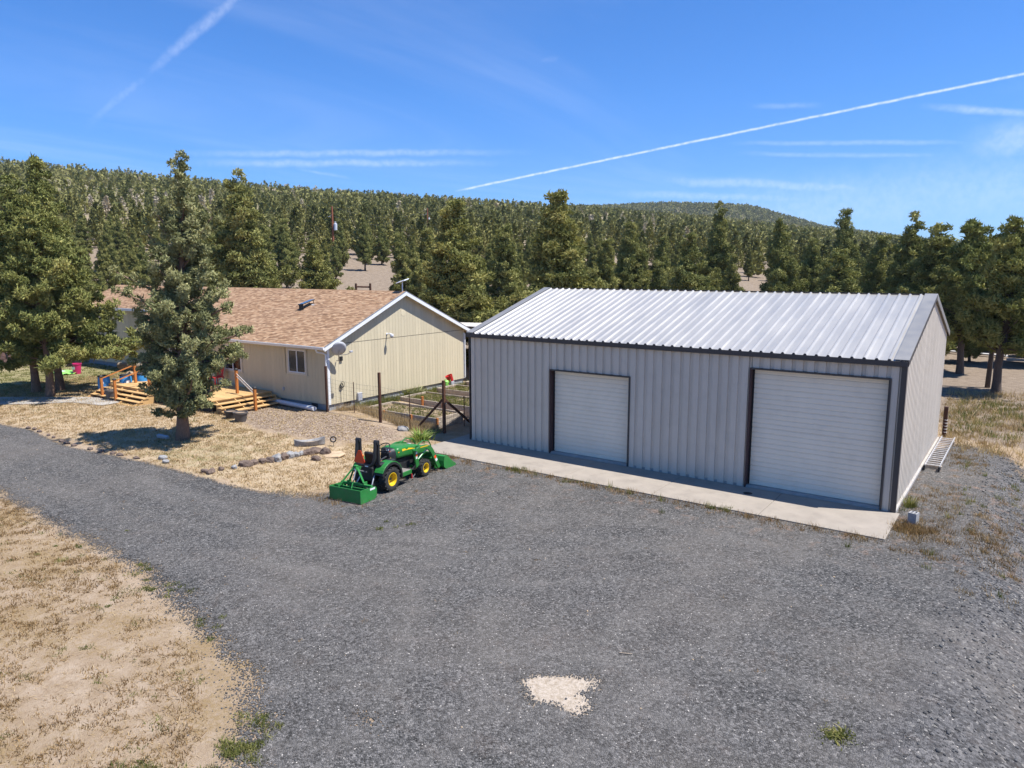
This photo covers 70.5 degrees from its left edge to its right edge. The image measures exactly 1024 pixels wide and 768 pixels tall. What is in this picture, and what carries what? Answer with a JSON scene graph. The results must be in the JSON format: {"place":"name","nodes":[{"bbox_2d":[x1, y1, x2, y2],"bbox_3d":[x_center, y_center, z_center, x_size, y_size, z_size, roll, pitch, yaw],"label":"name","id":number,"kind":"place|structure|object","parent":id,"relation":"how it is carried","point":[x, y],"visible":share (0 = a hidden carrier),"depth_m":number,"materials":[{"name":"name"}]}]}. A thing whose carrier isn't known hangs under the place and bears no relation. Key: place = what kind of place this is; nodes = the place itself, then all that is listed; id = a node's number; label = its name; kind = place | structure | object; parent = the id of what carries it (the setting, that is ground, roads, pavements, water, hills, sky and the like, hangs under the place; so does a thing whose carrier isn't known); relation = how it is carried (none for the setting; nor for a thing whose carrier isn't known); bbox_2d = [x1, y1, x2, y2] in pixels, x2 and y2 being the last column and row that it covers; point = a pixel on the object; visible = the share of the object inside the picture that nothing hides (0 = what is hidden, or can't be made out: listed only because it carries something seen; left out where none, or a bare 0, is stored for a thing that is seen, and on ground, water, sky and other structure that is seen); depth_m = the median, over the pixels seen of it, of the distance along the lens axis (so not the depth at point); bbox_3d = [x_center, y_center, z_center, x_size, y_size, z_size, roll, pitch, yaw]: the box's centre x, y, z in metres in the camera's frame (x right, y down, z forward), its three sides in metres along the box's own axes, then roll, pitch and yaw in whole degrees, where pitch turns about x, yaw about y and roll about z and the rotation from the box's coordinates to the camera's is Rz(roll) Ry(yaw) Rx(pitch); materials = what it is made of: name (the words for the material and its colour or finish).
{"place":"outdoors","nodes":[
{"label":"outdoors","id":0,"kind":"place"},
{"bbox_2d":[0,397,119,405],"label":"garden path","id":1,"kind":"structure","parent":0,"point":[31,401],"depth_m":34.63,"materials":[{"name":"grey gravel"}]},
{"bbox_2d":[0,360,129,393],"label":"lawn grass","id":2,"kind":"structure","parent":0,"point":[90,367],"depth_m":42.76,"materials":[{"name":"plant"}]},
{"bbox_2d":[333,401,442,433],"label":"bed edge grass","id":3,"kind":"structure","parent":0,"point":[398,418],"depth_m":30.49,"materials":[{"name":"plant"}]},
{"bbox_2d":[0,424,1023,767],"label":"gravel driveway","id":4,"kind":"structure","parent":0,"point":[620,728],"depth_m":13.91,"materials":[{"name":"grey gravel"}]},
{"bbox_2d":[329,437,456,504],"bbox_3d":[-3.597,2.227,22.671,1.264,1.624,4.910,5,10,28],"label":"compact tractor","id":5,"kind":"object","parent":4,"relation":"on","point":[392,465],"visible":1,"depth_m":21.55,"materials":[{"name":"green metal"}]},
{"bbox_2d":[294,444,1023,621],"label":"gravel weeds","id":6,"kind":"object","parent":4,"relation":"on","point":[906,528],"visible":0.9,"depth_m":18.59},
{"bbox_2d":[505,458,1023,599],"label":"gravel green weeds","id":7,"kind":"object","parent":4,"relation":"on","point":[514,469],"visible":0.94,"depth_m":20.59,"materials":[{"name":"green plant"}]},
{"bbox_2d":[811,722,862,750],"bbox_3d":[4.619,4.964,10.288,0.661,0.092,0.710,6,11,35],"label":"weed clump","id":8,"kind":"object","parent":4,"relation":"on","point":[835,735],"visible":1,"depth_m":10.29,"materials":[{"name":"green plant"}]},
{"bbox_2d":[907,511,919,524],"bbox_3d":[10.405,3.473,18.794,0.210,0.300,0.200,-8,12,-40],"label":"cinder block","id":9,"kind":"object","parent":4,"relation":"on","point":[913,516],"depth_m":18.73,"materials":[{"name":"grey concrete"}]},
{"bbox_2d":[923,436,954,471],"bbox_3d":[15.174,2.434,25.682,0.500,0.200,5.160,6,11,35],"label":"ladder","id":10,"kind":"object","parent":4,"relation":"on","point":[943,441],"visible":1,"depth_m":25.18,"materials":[{"name":"metal"}]},
{"bbox_2d":[0,171,1023,767],"bbox_3d":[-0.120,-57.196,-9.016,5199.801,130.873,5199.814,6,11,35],"label":"ground","id":11,"kind":"structure","parent":0,"point":[564,691],"depth_m":13.90,"materials":[{"name":"beige soil"}]},
{"bbox_2d":[0,172,85,391],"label":"juniper tree","id":12,"kind":"object","parent":11,"relation":"on","point":[8,196],"visible":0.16,"depth_m":35.35,"materials":[{"name":"green plant"}]},
{"bbox_2d":[0,193,109,396],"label":"juniper tree","id":13,"kind":"object","parent":11,"relation":"on","point":[42,251],"visible":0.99,"depth_m":34.22,"materials":[{"name":"green plant"}]},
{"bbox_2d":[0,151,149,390],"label":"juniper tree","id":14,"kind":"object","parent":11,"relation":"on","point":[112,346],"visible":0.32,"depth_m":36.54,"materials":[{"name":"green plant"}]},
{"bbox_2d":[71,208,93,253],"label":"juniper tree","id":15,"kind":"object","parent":11,"relation":"on","point":[81,235],"visible":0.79,"depth_m":106.43,"materials":[{"name":"green plant"}]},
{"bbox_2d":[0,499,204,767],"bbox_3d":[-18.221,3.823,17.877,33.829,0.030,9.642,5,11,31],"label":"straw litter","id":16,"kind":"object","parent":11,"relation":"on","point":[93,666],"visible":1,"depth_m":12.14,"materials":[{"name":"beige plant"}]},
{"bbox_2d":[0,521,204,766],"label":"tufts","id":17,"kind":"object","parent":11,"relation":"on","point":[85,646],"visible":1,"depth_m":11.95,"materials":[{"name":"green plant"}]},
{"bbox_2d":[0,492,207,767],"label":"dry weed tufts","id":18,"kind":"object","parent":11,"relation":"on","point":[73,579],"visible":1,"depth_m":12.72,"materials":[{"name":"beige plant"}]},
{"bbox_2d":[92,239,117,288],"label":"juniper tree","id":19,"kind":"object","parent":11,"relation":"on","point":[102,263],"visible":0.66,"depth_m":79.24,"materials":[{"name":"green plant"}]},
{"bbox_2d":[97,220,121,258],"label":"juniper tree","id":20,"kind":"object","parent":11,"relation":"on","point":[107,238],"visible":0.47,"depth_m":96.09,"materials":[{"name":"green plant"}]},
{"bbox_2d":[109,244,123,285],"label":"juniper tree","id":21,"kind":"object","parent":11,"relation":"on","point":[114,257],"visible":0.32,"depth_m":82.97,"materials":[{"name":"green plant"}]},
{"bbox_2d":[112,214,124,251],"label":"juniper tree","id":22,"kind":"object","parent":11,"relation":"on","point":[117,232],"visible":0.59,"depth_m":106.26,"materials":[{"name":"green plant"}]},
{"bbox_2d":[118,249,128,283],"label":"juniper tree","id":23,"kind":"object","parent":11,"relation":"on","point":[123,259],"visible":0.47,"depth_m":87.42,"materials":[{"name":"green plant"}]},
{"bbox_2d":[118,229,128,261],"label":"juniper tree","id":24,"kind":"object","parent":11,"relation":"on","point":[124,240],"visible":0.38,"depth_m":103.50,"materials":[{"name":"green plant"}]},
{"bbox_2d":[5,492,258,767],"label":"edge gravel","id":25,"kind":"structure","parent":11,"relation":"on","point":[188,655],"depth_m":12.10,"materials":[{"name":"beige gravel"}]},
{"bbox_2d":[126,227,139,257],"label":"juniper tree","id":26,"kind":"object","parent":11,"relation":"on","point":[134,236],"visible":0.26,"depth_m":100.46,"materials":[{"name":"green plant"}]},
{"bbox_2d":[121,239,146,284],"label":"juniper tree","id":27,"kind":"object","parent":11,"relation":"on","point":[133,262],"visible":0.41,"depth_m":74.03,"materials":[{"name":"green plant"}]},
{"bbox_2d":[126,238,159,284],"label":"juniper tree","id":28,"kind":"object","parent":11,"relation":"on","point":[142,255],"visible":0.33,"depth_m":77.92,"materials":[{"name":"green plant"}]},
{"bbox_2d":[1,361,289,491],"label":"lawn green grass","id":29,"kind":"structure","parent":11,"relation":"on","point":[121,412],"depth_m":32.67,"materials":[{"name":"plant"}]},
{"bbox_2d":[106,149,254,440],"bbox_3d":[-11.743,-2.902,26.091,4.404,10.714,3.872,-8,12,-40],"label":"juniper tree","id":30,"kind":"object","parent":11,"relation":"on","point":[178,377],"visible":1,"depth_m":25.79,"materials":[{"name":"green plant"}]},
{"bbox_2d":[87,361,280,413],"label":"deck","id":31,"kind":"structure","parent":11,"relation":"on","point":[237,397],"depth_m":33.42,"materials":[{"name":"brown wood"}]},
{"bbox_2d":[0,372,384,496],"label":"lawn grass","id":32,"kind":"structure","parent":11,"relation":"on","point":[81,419],"depth_m":27.93,"materials":[{"name":"plant"}]},
{"bbox_2d":[202,217,229,286],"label":"juniper tree","id":33,"kind":"object","parent":11,"relation":"on","point":[216,268],"visible":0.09,"depth_m":65.20,"materials":[{"name":"green plant"}]},
{"bbox_2d":[34,520,417,767],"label":"roadside grass","id":34,"kind":"structure","parent":11,"relation":"on","point":[243,746],"depth_m":10.20,"materials":[{"name":"plant"}]},
{"bbox_2d":[233,410,247,421],"bbox_3d":[-11.104,1.332,29.683,0.594,0.400,0.594,6,11,35],"label":"plant pot","id":35,"kind":"object","parent":11,"relation":"on","point":[240,416],"visible":1,"depth_m":29.51,"materials":[{"name":"plastic"}]},
{"bbox_2d":[206,168,291,287],"bbox_3d":[-21.913,-10.634,60.500,6.976,14.430,6.647,-3,10,-18],"label":"juniper tree","id":36,"kind":"object","parent":11,"relation":"on","point":[244,262],"visible":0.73,"depth_m":58.97,"materials":[{"name":"green plant"}]},
{"bbox_2d":[258,224,281,287],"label":"juniper tree","id":37,"kind":"object","parent":11,"relation":"on","point":[264,230],"visible":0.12,"depth_m":71.47,"materials":[{"name":"green plant"}]},
{"bbox_2d":[268,216,277,252],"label":"juniper tree","id":38,"kind":"object","parent":11,"relation":"on","point":[273,230],"visible":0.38,"depth_m":121.09,"materials":[{"name":"green plant"}]},
{"bbox_2d":[89,285,470,410],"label":"house","id":39,"kind":"structure","parent":11,"relation":"on","point":[288,344],"depth_m":34.73,"materials":[{"name":"beige wood"}]},
{"bbox_2d":[222,343,242,372],"bbox_3d":[-13.623,-1.294,35.340,1.500,1.380,0.065,6,11,34],"label":"window","id":40,"kind":"structure","parent":39,"relation":"in","point":[238,364],"depth_m":35.28,"materials":[{"name":"white paint"}]},
{"bbox_2d":[286,347,307,375],"bbox_3d":[-9.686,-1.020,32.630,1.330,1.200,0.065,6,11,34],"label":"window","id":41,"kind":"structure","parent":39,"relation":"in","point":[296,357],"depth_m":32.62,"materials":[{"name":"white paint"}]},
{"bbox_2d":[331,342,352,360],"bbox_3d":[-7.352,-1.391,31.408,0.938,0.917,0.543,3,10,18],"label":"satellite dish","id":42,"kind":"object","parent":39,"relation":"attached to","point":[338,348],"visible":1,"depth_m":31.37,"materials":[{"name":"metal"}]},
{"bbox_2d":[271,218,300,288],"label":"juniper tree","id":43,"kind":"object","parent":11,"relation":"on","point":[283,252],"visible":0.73,"depth_m":85.02,"materials":[{"name":"green plant"}]},
{"bbox_2d":[268,398,315,410],"bbox_3d":[-9.953,0.910,32.724,3.253,0.245,0.210,7,11,36],"label":"drain pipe","id":44,"kind":"object","parent":11,"relation":"on","point":[297,405],"visible":0.86,"depth_m":32.46,"materials":[{"name":"plastic"}]},
{"bbox_2d":[294,436,324,446],"bbox_3d":[-7.410,2.113,26.561,1.100,0.270,0.440,-5,10,-26],"label":"stone trough","id":45,"kind":"object","parent":11,"relation":"on","point":[312,442],"visible":1,"depth_m":26.51,"materials":[{"name":"stone"}]},
{"bbox_2d":[247,404,382,442],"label":"wood chips","id":46,"kind":"object","parent":11,"relation":"on","point":[314,423],"visible":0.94,"depth_m":29.56,"materials":[{"name":"wood"}]},
{"bbox_2d":[292,239,354,289],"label":"juniper tree","id":47,"kind":"object","parent":11,"relation":"on","point":[315,275],"visible":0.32,"depth_m":61.36,"materials":[{"name":"green plant"}]},
{"bbox_2d":[329,240,343,278],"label":"juniper tree","id":48,"kind":"object","parent":11,"relation":"on","point":[336,263],"visible":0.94,"depth_m":95.55,"materials":[{"name":"green plant"}]},
{"bbox_2d":[327,220,350,265],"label":"juniper tree","id":49,"kind":"object","parent":11,"relation":"on","point":[340,239],"visible":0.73,"depth_m":110.48,"materials":[{"name":"green plant"}]},
{"bbox_2d":[354,214,372,270],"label":"juniper tree","id":50,"kind":"object","parent":11,"relation":"on","point":[363,251],"visible":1,"depth_m":105.09,"materials":[{"name":"green plant"}]},
{"bbox_2d":[373,224,390,264],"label":"juniper tree","id":51,"kind":"object","parent":11,"relation":"on","point":[382,252],"visible":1,"depth_m":113.58,"materials":[{"name":"green plant"}]},
{"bbox_2d":[324,366,468,433],"bbox_3d":[-4.578,0.698,30.336,6.976,2.608,2.778,0,9,-2],"label":"garden fence","id":52,"kind":"object","parent":11,"relation":"on","point":[443,400],"visible":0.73,"depth_m":29.94,"materials":[{"name":"metal"}]},
{"bbox_2d":[388,232,411,290],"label":"juniper tree","id":53,"kind":"object","parent":11,"relation":"on","point":[401,262],"visible":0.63,"depth_m":73.53,"materials":[{"name":"green plant"}]},
{"bbox_2d":[350,379,468,406],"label":"wall grass","id":54,"kind":"structure","parent":11,"relation":"on","point":[395,398],"depth_m":34.13,"materials":[{"name":"plant"}]},
{"bbox_2d":[372,401,462,427],"bbox_3d":[-4.319,1.360,31.635,4.348,0.525,1.867,6,11,35],"label":"raised bed","id":55,"kind":"object","parent":11,"relation":"on","point":[456,417],"visible":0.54,"depth_m":30.91,"materials":[{"name":"brown wood"}]},
{"bbox_2d":[372,402,452,417],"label":"bed weeds","id":56,"kind":"object","parent":55,"relation":"on","point":[399,409],"visible":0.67,"depth_m":31.73,"materials":[{"name":"green plant"}]},
{"bbox_2d":[407,252,427,302],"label":"juniper tree","id":57,"kind":"object","parent":11,"relation":"on","point":[416,286],"visible":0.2,"depth_m":58.60,"materials":[{"name":"green plant"}]},
{"bbox_2d":[400,226,436,295],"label":"juniper tree","id":58,"kind":"object","parent":11,"relation":"on","point":[423,249],"visible":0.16,"depth_m":61.49,"materials":[{"name":"green plant"}]},
{"bbox_2d":[402,426,438,443],"bbox_3d":[-3.599,1.915,28.019,2.374,0.531,1.706,2,9,11],"label":"iris clump","id":59,"kind":"object","parent":11,"relation":"on","point":[417,436],"visible":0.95,"depth_m":27.92,"materials":[{"name":"green plant"}]},
{"bbox_2d":[400,391,468,417],"bbox_3d":[-3.013,0.868,33.787,4.406,0.798,1.970,6,11,35],"label":"raised bed","id":60,"kind":"object","parent":11,"relation":"on","point":[422,401],"visible":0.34,"depth_m":33.38,"materials":[{"name":"brown wood"}]},
{"bbox_2d":[402,392,468,407],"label":"bed weeds","id":61,"kind":"object","parent":60,"relation":"on","point":[450,399],"visible":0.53,"depth_m":34.21,"materials":[{"name":"green plant"}]},
{"bbox_2d":[436,384,468,396],"bbox_3d":[-1.593,0.596,35.963,4.355,0.622,1.552,6,11,35],"label":"raised bed","id":62,"kind":"object","parent":11,"relation":"on","point":[454,392],"visible":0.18,"depth_m":36.01,"materials":[{"name":"brown wood"}]},
{"bbox_2d":[413,197,518,365],"bbox_3d":[-2.445,-6.625,48.144,9.401,11.174,8.550,-2,9,-9],"label":"juniper tree","id":63,"kind":"object","parent":11,"relation":"on","point":[456,283],"visible":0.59,"depth_m":46.11,"materials":[{"name":"green plant"}]},
{"bbox_2d":[0,169,954,274],"bbox_3d":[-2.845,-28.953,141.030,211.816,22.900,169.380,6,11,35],"label":"hillside woodland","id":64,"kind":"object","parent":11,"relation":"on","point":[297,224],"visible":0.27,"depth_m":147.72,"materials":[{"name":"green plant"}]},
{"bbox_2d":[471,226,485,257],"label":"juniper tree","id":65,"kind":"object","parent":11,"relation":"on","point":[479,250],"visible":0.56,"depth_m":125.08,"materials":[{"name":"green plant"}]},
{"bbox_2d":[483,243,494,294],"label":"juniper tree","id":66,"kind":"object","parent":11,"relation":"on","point":[488,257],"visible":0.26,"depth_m":83.17,"materials":[{"name":"green plant"}]},
{"bbox_2d":[0,156,987,245],"bbox_3d":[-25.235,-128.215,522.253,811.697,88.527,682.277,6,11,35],"label":"ridge woodland","id":67,"kind":"object","parent":11,"relation":"on","point":[95,178],"visible":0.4,"depth_m":416.34,"materials":[{"name":"green plant"}]},
{"bbox_2d":[482,222,523,306],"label":"juniper tree","id":68,"kind":"object","parent":11,"relation":"on","point":[509,277],"visible":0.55,"depth_m":59.45,"materials":[{"name":"green plant"}]},
{"bbox_2d":[516,242,528,285],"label":"juniper tree","id":69,"kind":"object","parent":11,"relation":"on","point":[522,263],"visible":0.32,"depth_m":85.78,"materials":[{"name":"green plant"}]},
{"bbox_2d":[524,236,531,281],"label":"juniper tree","id":70,"kind":"object","parent":11,"relation":"on","point":[528,256],"visible":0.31,"depth_m":97.42,"materials":[{"name":"green plant"}]},
{"bbox_2d":[514,188,604,301],"bbox_3d":[2.373,-6.578,46.587,7.564,11.595,7.749,-7,11,-37],"label":"juniper tree","id":71,"kind":"object","parent":11,"relation":"on","point":[555,241],"visible":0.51,"depth_m":45.06,"materials":[{"name":"green plant"}]},
{"bbox_2d":[585,247,597,273],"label":"juniper tree","id":72,"kind":"object","parent":11,"relation":"on","point":[591,263],"visible":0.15,"depth_m":82.14,"materials":[{"name":"green plant"}]},
{"bbox_2d":[587,237,621,288],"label":"juniper tree","id":73,"kind":"object","parent":11,"relation":"on","point":[603,271],"visible":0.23,"depth_m":57.60,"materials":[{"name":"green plant"}]},
{"bbox_2d":[607,221,653,288],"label":"juniper tree","id":74,"kind":"object","parent":11,"relation":"on","point":[632,256],"visible":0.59,"depth_m":65.45,"materials":[{"name":"green plant"}]},
{"bbox_2d":[651,261,667,288],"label":"juniper tree","id":75,"kind":"object","parent":11,"relation":"on","point":[659,282],"visible":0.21,"depth_m":66.55,"materials":[{"name":"green plant"}]},
{"bbox_2d":[648,236,671,288],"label":"juniper tree","id":76,"kind":"object","parent":11,"relation":"on","point":[660,253],"visible":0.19,"depth_m":71.59,"materials":[{"name":"green plant"}]},
{"bbox_2d":[426,434,898,539],"bbox_3d":[3.929,2.966,23.675,15.444,0.325,3.830,6,11,35],"label":"concrete apron","id":77,"kind":"object","parent":11,"relation":"on","point":[870,522],"visible":0.75,"depth_m":21.69,"materials":[{"name":"concrete"}]},
{"bbox_2d":[662,231,716,289],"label":"juniper tree","id":78,"kind":"object","parent":11,"relation":"on","point":[686,267],"visible":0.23,"depth_m":51.62,"materials":[{"name":"green plant"}]},
{"bbox_2d":[466,287,949,512],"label":"metal building","id":79,"kind":"structure","parent":11,"relation":"on","point":[834,396],"depth_m":22.94,"materials":[{"name":"metal"}]},
{"bbox_2d":[553,371,628,462],"bbox_3d":[2.765,1.055,25.061,3.072,3.046,0.190,6,11,35],"label":"roll up door","id":80,"kind":"structure","parent":79,"relation":"in","point":[590,419],"depth_m":25.00,"materials":[{"name":"metal"}]},
{"bbox_2d":[748,370,889,505],"bbox_3d":[8.707,1.420,20.800,3.703,3.647,0.190,6,11,35],"label":"roll up door","id":81,"kind":"structure","parent":79,"relation":"in","point":[822,435],"depth_m":20.68,"materials":[{"name":"metal"}]},
{"bbox_2d":[698,200,736,288],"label":"juniper tree","id":82,"kind":"object","parent":11,"relation":"on","point":[718,248],"visible":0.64,"depth_m":74.93,"materials":[{"name":"green plant"}]},
{"bbox_2d":[719,253,744,290],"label":"juniper tree","id":83,"kind":"object","parent":11,"relation":"on","point":[732,279],"visible":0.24,"depth_m":59.77,"materials":[{"name":"green plant"}]},
{"bbox_2d":[743,245,754,280],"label":"juniper tree","id":84,"kind":"object","parent":11,"relation":"on","point":[748,268],"visible":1,"depth_m":117.73,"materials":[{"name":"green plant"}]},
{"bbox_2d":[573,200,927,238],"bbox_3d":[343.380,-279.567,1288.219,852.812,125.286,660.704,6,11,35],"label":"hill woodland","id":85,"kind":"object","parent":11,"relation":"on","point":[746,210],"visible":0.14,"depth_m":1341.65,"materials":[{"name":"green plant"}]},
{"bbox_2d":[759,218,813,291],"bbox_3d":[23.208,-8.595,62.013,5.018,11.139,4.831,-1,9,-7],"label":"juniper tree","id":86,"kind":"object","parent":11,"relation":"on","point":[783,273],"visible":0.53,"depth_m":61.39,"materials":[{"name":"green plant"}]},
{"bbox_2d":[799,237,823,291],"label":"juniper tree","id":87,"kind":"object","parent":11,"relation":"on","point":[812,266],"visible":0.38,"depth_m":71.39,"materials":[{"name":"green plant"}]},
{"bbox_2d":[813,258,836,291],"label":"juniper tree","id":88,"kind":"object","parent":11,"relation":"on","point":[829,262],"visible":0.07,"depth_m":61.08,"materials":[{"name":"green plant"}]},
{"bbox_2d":[814,247,863,292],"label":"juniper tree","id":89,"kind":"object","parent":11,"relation":"on","point":[844,276],"visible":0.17,"depth_m":53.64,"materials":[{"name":"green plant"}]},
{"bbox_2d":[826,207,865,285],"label":"juniper tree","id":90,"kind":"object","parent":11,"relation":"on","point":[844,238],"visible":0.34,"depth_m":80.88,"materials":[{"name":"green plant"}]},
{"bbox_2d":[857,235,891,292],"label":"juniper tree","id":91,"kind":"object","parent":11,"relation":"on","point":[878,266],"visible":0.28,"depth_m":65.63,"materials":[{"name":"green plant"}]},
{"bbox_2d":[874,210,929,292],"bbox_3d":[31.634,-7.995,57.621,5.824,11.546,5.550,-4,10,-23],"label":"juniper tree","id":92,"kind":"object","parent":11,"relation":"on","point":[909,248],"visible":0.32,"depth_m":57.47,"materials":[{"name":"green plant"}]},
{"bbox_2d":[896,222,957,355],"bbox_3d":[29.081,-6.002,49.568,6.596,10.111,6.757,4,10,23],"label":"juniper tree","id":93,"kind":"object","parent":11,"relation":"on","point":[924,279],"visible":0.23,"depth_m":49.42,"materials":[{"name":"green plant"}]},
{"bbox_2d":[942,406,948,437],"bbox_3d":[16.869,1.641,28.250,0.185,1.550,0.186,6,11,35],"label":"fence post","id":94,"kind":"object","parent":11,"relation":"on","point":[945,419],"visible":0.94,"depth_m":28.17,"materials":[{"name":"wood"}]},
{"bbox_2d":[900,456,1023,767],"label":"coarse stones","id":95,"kind":"object","parent":11,"relation":"on","point":[948,732],"visible":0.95,"depth_m":13.27,"materials":[{"name":"grey gravel"}]},
{"bbox_2d":[931,217,1007,373],"bbox_3d":[28.314,-5.184,44.668,4.824,10.047,4.656,-5,10,-27],"label":"juniper tree","id":96,"kind":"object","parent":11,"relation":"on","point":[955,303],"visible":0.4,"depth_m":44.02,"materials":[{"name":"green plant"}]},
{"bbox_2d":[955,343,987,361],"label":"juniper tree","id":97,"kind":"object","parent":11,"relation":"on","point":[973,353],"visible":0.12,"depth_m":50.71,"materials":[{"name":"green plant"}]},
{"bbox_2d":[947,214,1023,394],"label":"juniper tree","id":98,"kind":"object","parent":11,"relation":"on","point":[1002,268],"visible":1,"depth_m":36.85,"materials":[{"name":"green plant"}]},
{"bbox_2d":[977,288,993,387],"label":"dead tree","id":99,"kind":"object","parent":11,"relation":"on","point":[989,370],"visible":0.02,"depth_m":39.93,"materials":[{"name":"brown wood"}]},
{"bbox_2d":[0,432,1023,767],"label":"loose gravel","id":100,"kind":"structure","parent":0,"point":[530,608],"depth_m":14.34,"materials":[{"name":"grey gravel"}]},
{"bbox_2d":[0,0,1023,241],"label":"sky","id":101,"kind":"structure","parent":0,"point":[885,111],"materials":[{"name":"blue"}]},
{"bbox_2d":[938,386,1023,467],"bbox_3d":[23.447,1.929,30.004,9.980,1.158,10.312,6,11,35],"label":"pasture grass","id":102,"kind":"structure","parent":0,"point":[991,424],"depth_m":31.83,"materials":[{"name":"beige plant"}]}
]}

